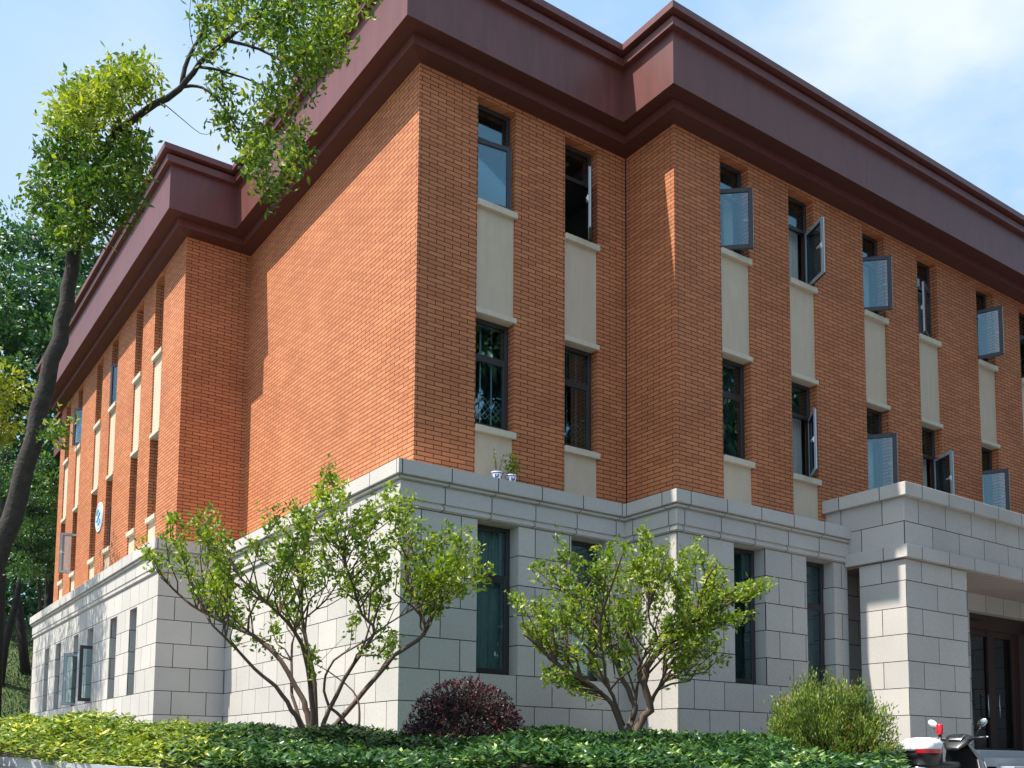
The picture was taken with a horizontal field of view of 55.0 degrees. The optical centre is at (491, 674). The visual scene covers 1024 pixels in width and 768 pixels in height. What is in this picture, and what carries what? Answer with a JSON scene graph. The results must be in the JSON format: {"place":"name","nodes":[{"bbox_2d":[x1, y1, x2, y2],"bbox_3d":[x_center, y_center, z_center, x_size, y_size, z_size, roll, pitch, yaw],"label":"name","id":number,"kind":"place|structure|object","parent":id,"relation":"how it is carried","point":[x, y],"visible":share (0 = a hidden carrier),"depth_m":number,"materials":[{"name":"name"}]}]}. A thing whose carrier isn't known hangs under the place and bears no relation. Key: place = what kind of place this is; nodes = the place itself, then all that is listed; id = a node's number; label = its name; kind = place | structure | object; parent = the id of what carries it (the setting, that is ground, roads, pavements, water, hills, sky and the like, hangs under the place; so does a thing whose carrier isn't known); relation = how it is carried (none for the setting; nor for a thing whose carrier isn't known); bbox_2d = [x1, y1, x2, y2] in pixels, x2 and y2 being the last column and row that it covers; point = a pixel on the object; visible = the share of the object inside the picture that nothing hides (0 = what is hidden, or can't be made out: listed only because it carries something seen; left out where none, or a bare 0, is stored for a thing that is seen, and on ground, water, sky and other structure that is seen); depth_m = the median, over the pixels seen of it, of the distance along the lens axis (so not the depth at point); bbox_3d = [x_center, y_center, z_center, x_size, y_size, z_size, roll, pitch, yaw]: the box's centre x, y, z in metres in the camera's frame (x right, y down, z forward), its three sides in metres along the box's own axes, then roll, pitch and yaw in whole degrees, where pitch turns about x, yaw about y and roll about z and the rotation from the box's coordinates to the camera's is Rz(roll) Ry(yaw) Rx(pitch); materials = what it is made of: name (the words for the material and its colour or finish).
{"place":"outdoors","nodes":[
{"label":"outdoors","id":0,"kind":"place"},
{"bbox_2d":[0,619,33,719],"bbox_3d":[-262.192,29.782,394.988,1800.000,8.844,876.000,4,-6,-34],"label":"hillside","id":1,"kind":"structure","parent":0,"point":[16,685],"depth_m":44.19,"materials":[{"name":"green plant"}]},
{"bbox_2d":[5,552,45,621],"bbox_3d":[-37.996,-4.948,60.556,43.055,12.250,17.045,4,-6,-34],"label":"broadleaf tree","id":2,"kind":"object","parent":1,"relation":"on","point":[30,605],"visible":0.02,"depth_m":59.88,"materials":[{"name":"green plant"}]},
{"bbox_2d":[7,467,50,576],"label":"broadleaf tree","id":3,"kind":"object","parent":1,"relation":"on","point":[29,555],"visible":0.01,"depth_m":54.99,"materials":[{"name":"green plant"}]},
{"bbox_2d":[0,439,59,712],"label":"broadleaf tree","id":4,"kind":"object","parent":1,"relation":"on","point":[39,528],"visible":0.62,"depth_m":36.29,"materials":[{"name":"green plant"}]},
{"bbox_2d":[0,426,59,686],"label":"broadleaf tree","id":5,"kind":"object","parent":1,"relation":"on","point":[9,627],"visible":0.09,"depth_m":43.98,"materials":[{"name":"green plant"}]},
{"bbox_2d":[0,385,59,675],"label":"broadleaf tree","id":6,"kind":"object","parent":1,"relation":"on","point":[24,660],"visible":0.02,"depth_m":45.55,"materials":[{"name":"green plant"}]},
{"bbox_2d":[0,195,95,716],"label":"broadleaf tree","id":7,"kind":"object","parent":1,"relation":"on","point":[24,343],"visible":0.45,"depth_m":40.68,"materials":[{"name":"green plant"}]},
{"bbox_2d":[0,212,106,608],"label":"broadleaf tree","id":8,"kind":"object","parent":1,"relation":"on","point":[38,240],"visible":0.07,"depth_m":49.59,"materials":[{"name":"green plant"}]},
{"bbox_2d":[0,741,901,767],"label":"planting bed","id":9,"kind":"object","parent":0,"point":[6,754],"visible":0.01,"depth_m":7.90,"materials":[{"name":"green plant"}]},
{"bbox_2d":[0,708,229,767],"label":"yellow ground cover","id":10,"kind":"object","parent":9,"relation":"on","point":[78,729],"visible":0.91,"depth_m":7.20,"materials":[{"name":"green plant"}]},
{"bbox_2d":[0,0,381,580],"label":"leaning tree","id":11,"kind":"object","parent":9,"relation":"on","point":[88,102],"visible":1,"depth_m":9.34,"materials":[{"name":"green plant"}]},
{"bbox_2d":[133,452,495,743],"bbox_3d":[-2.084,-0.966,11.459,4.328,3.561,2.206,1,-5,-1],"label":"flowering tree","id":12,"kind":"object","parent":9,"relation":"on","point":[436,581],"visible":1,"depth_m":11.26,"materials":[{"name":"green plant"}]},
{"bbox_2d":[398,674,525,751],"bbox_3d":[-0.325,0.510,11.014,1.533,1.010,1.553,4,-6,-34],"label":"purple bush","id":13,"kind":"object","parent":9,"relation":"on","point":[452,711],"visible":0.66,"depth_m":10.75,"materials":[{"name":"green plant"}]},
{"bbox_2d":[131,721,911,767],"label":"ground cover","id":14,"kind":"object","parent":9,"relation":"on","point":[251,744],"visible":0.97,"depth_m":8.13,"materials":[{"name":"green plant"}]},
{"bbox_2d":[504,518,777,734],"bbox_3d":[1.930,-0.553,12.522,3.552,2.978,2.108,1,-5,-2],"label":"flowering tree","id":15,"kind":"object","parent":9,"relation":"on","point":[690,621],"visible":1,"depth_m":12.31,"materials":[{"name":"green plant"}]},
{"bbox_2d":[757,661,904,755],"bbox_3d":[3.785,0.495,11.088,1.642,1.323,1.883,4,-6,-34],"label":"feathery bush","id":16,"kind":"object","parent":9,"relation":"on","point":[833,718],"visible":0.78,"depth_m":10.68,"materials":[{"name":"green plant"}]},
{"bbox_2d":[0,0,1023,613],"label":"sky","id":17,"kind":"structure","parent":0,"point":[945,78],"materials":[{"name":"blue"}]},
{"bbox_3d":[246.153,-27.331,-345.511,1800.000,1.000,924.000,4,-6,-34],"label":"ground","id":18,"kind":"structure","parent":0,"visible":0},
{"bbox_2d":[0,346,37,449],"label":"yellow green tree","id":19,"kind":"object","parent":18,"relation":"on","point":[10,395],"visible":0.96,"depth_m":24.18,"materials":[{"name":"green plant"}]},
{"bbox_2d":[0,757,151,767],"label":"kerb wall","id":20,"kind":"structure","parent":18,"relation":"on","point":[13,762],"depth_m":6.64,"materials":[{"name":"concrete"}]},
{"bbox_2d":[30,0,1023,767],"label":"institute building","id":21,"kind":"structure","parent":18,"relation":"on","point":[676,272],"depth_m":17.89,"materials":[{"name":"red brick"}]},
{"bbox_2d":[58,532,75,573],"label":"window","id":22,"kind":"structure","parent":21,"relation":"in","point":[60,570],"depth_m":29.23,"materials":[{"name":"metal"}]},
{"bbox_2d":[61,653,77,705],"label":"window","id":23,"kind":"structure","parent":21,"relation":"in","point":[63,702],"depth_m":26.00,"materials":[{"name":"metal"}]},
{"bbox_2d":[72,407,82,445],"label":"window","id":24,"kind":"structure","parent":21,"relation":"in","point":[77,427],"depth_m":29.40,"materials":[{"name":"glass"}]},
{"bbox_2d":[77,645,92,701],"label":"window","id":25,"kind":"structure","parent":21,"relation":"in","point":[80,671],"depth_m":24.11,"materials":[{"name":"metal"}]},
{"bbox_2d":[95,502,102,531],"bbox_3d":[-10.567,-4.229,26.442,0.056,0.800,0.800,4,-6,-34],"label":"wall sign","id":26,"kind":"object","parent":21,"relation":"attached to","point":[99,518],"visible":1,"depth_m":26.36,"materials":[{"name":"white plastic"}]},
{"bbox_2d":[107,504,111,545],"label":"window","id":27,"kind":"structure","parent":21,"relation":"in","point":[110,506],"depth_m":25.93,"materials":[{"name":"metal"}]},
{"bbox_2d":[109,363,117,406],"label":"window","id":28,"kind":"structure","parent":21,"relation":"in","point":[114,367],"depth_m":26.14,"materials":[{"name":"glass"}]},
{"bbox_2d":[475,318,507,430],"bbox_3d":[-0.069,-4.954,16.393,0.770,1.884,0.141,4,-6,-34],"label":"window","id":29,"kind":"structure","parent":21,"relation":"in","point":[493,338],"depth_m":16.47,"materials":[{"name":"glass"}]},
{"bbox_2d":[476,524,509,674],"bbox_3d":[-0.103,-1.167,15.682,0.790,2.390,0.275,4,-6,-34],"label":"window","id":30,"kind":"structure","parent":21,"relation":"in","point":[489,603],"depth_m":15.82,"materials":[{"name":"glass"}]},
{"bbox_2d":[477,104,511,209],"bbox_3d":[0.010,-8.733,16.665,0.770,1.802,0.182,4,-6,-34],"label":"window","id":31,"kind":"structure","parent":21,"relation":"in","point":[494,150],"depth_m":16.71,"materials":[{"name":"glass"}]},
{"bbox_2d":[491,449,505,478],"bbox_3d":[0.108,-3.334,15.741,0.267,0.571,0.191,4,-6,-34],"label":"potted plant","id":32,"kind":"object","parent":21,"relation":"on","point":[497,474],"visible":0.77,"depth_m":15.67,"materials":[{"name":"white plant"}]},
{"bbox_2d":[502,453,521,481],"bbox_3d":[0.331,-3.314,15.889,0.337,0.562,0.283,0,-5,6],"label":"potted plant","id":33,"kind":"object","parent":21,"relation":"on","point":[510,475],"visible":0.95,"depth_m":15.86,"materials":[{"name":"green plant"}]},
{"bbox_2d":[564,346,590,450],"bbox_3d":[1.449,-4.848,17.427,0.750,1.884,0.141,4,-6,-34],"label":"window","id":34,"kind":"structure","parent":21,"relation":"in","point":[577,395],"depth_m":17.44,"materials":[{"name":"glass"}]},
{"bbox_2d":[565,144,591,241],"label":"window","id":35,"kind":"structure","parent":21,"relation":"in","point":[578,167],"depth_m":17.78,"materials":[{"name":"metal"}]},
{"bbox_2d":[571,540,596,680],"bbox_3d":[1.432,-1.060,16.727,0.770,2.390,0.275,4,-6,-34],"label":"window","id":36,"kind":"structure","parent":21,"relation":"in","point":[581,548],"depth_m":16.78,"materials":[{"name":"glass"}]},
{"bbox_2d":[722,358,744,459],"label":"window","id":37,"kind":"structure","parent":21,"relation":"in","point":[732,372],"depth_m":17.90,"materials":[{"name":"glass"}]},
{"bbox_2d":[720,162,753,254],"bbox_3d":[4.425,-8.567,18.074,0.760,1.802,0.733,4,-6,-34],"label":"window","id":38,"kind":"structure","parent":21,"relation":"in","point":[731,190],"depth_m":18.31,"materials":[{"name":"glass"}]},
{"bbox_2d":[734,548,755,683],"bbox_3d":[4.237,-0.998,17.140,0.790,2.390,0.279,4,-6,-34],"label":"window","id":39,"kind":"structure","parent":21,"relation":"in","point":[745,654],"depth_m":17.12,"materials":[{"name":"glass"}]},
{"bbox_2d":[791,382,817,477],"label":"window","id":40,"kind":"structure","parent":21,"relation":"in","point":[800,393],"depth_m":19.04,"materials":[{"name":"metal"}]},
{"bbox_2d":[788,196,825,285],"bbox_3d":[6.034,-8.464,19.070,0.767,1.802,0.891,4,-6,-34],"label":"window","id":41,"kind":"structure","parent":21,"relation":"in","point":[813,240],"depth_m":19.31,"materials":[{"name":"metal"}]},
{"bbox_2d":[806,561,824,688],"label":"window","id":42,"kind":"structure","parent":21,"relation":"in","point":[814,571],"depth_m":18.22,"materials":[{"name":"glass"}]},
{"bbox_2d":[862,233,892,314],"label":"window","id":43,"kind":"structure","parent":21,"relation":"in","point":[870,258],"depth_m":20.66,"materials":[{"name":"glass"}]},
{"bbox_2d":[867,408,897,489],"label":"window","id":44,"kind":"structure","parent":21,"relation":"in","point":[874,418],"depth_m":20.36,"materials":[{"name":"glass"}]},
{"bbox_2d":[917,261,931,337],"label":"window","id":45,"kind":"structure","parent":21,"relation":"in","point":[923,280],"depth_m":21.71,"materials":[{"name":"metal"}]},
{"bbox_2d":[922,427,954,494],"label":"window","id":46,"kind":"structure","parent":21,"relation":"in","point":[942,467],"depth_m":21.35,"materials":[{"name":"metal"}]},
{"bbox_2d":[976,291,1003,361],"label":"window","id":47,"kind":"structure","parent":21,"relation":"in","point":[981,309],"depth_m":22.98,"materials":[{"name":"metal"}]},
{"bbox_2d":[981,447,1010,510],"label":"window","id":48,"kind":"structure","parent":21,"relation":"in","point":[987,471],"depth_m":22.73,"materials":[{"name":"glass"}]},
{"bbox_2d":[969,613,1023,750],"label":"entrance door","id":49,"kind":"structure","parent":21,"relation":"in","point":[996,643],"depth_m":21.66,"materials":[{"name":"brown metal"}]},
{"bbox_2d":[1019,313,1023,377],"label":"window","id":50,"kind":"structure","parent":21,"relation":"in","point":[1021,317],"depth_m":23.94,"materials":[{"name":"metal"}]},
{"bbox_2d":[899,718,987,767],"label":"scooter","id":51,"kind":"object","parent":18,"relation":"on","point":[927,752],"visible":0.94,"depth_m":10.82,"materials":[{"name":"white plastic"}]}
]}

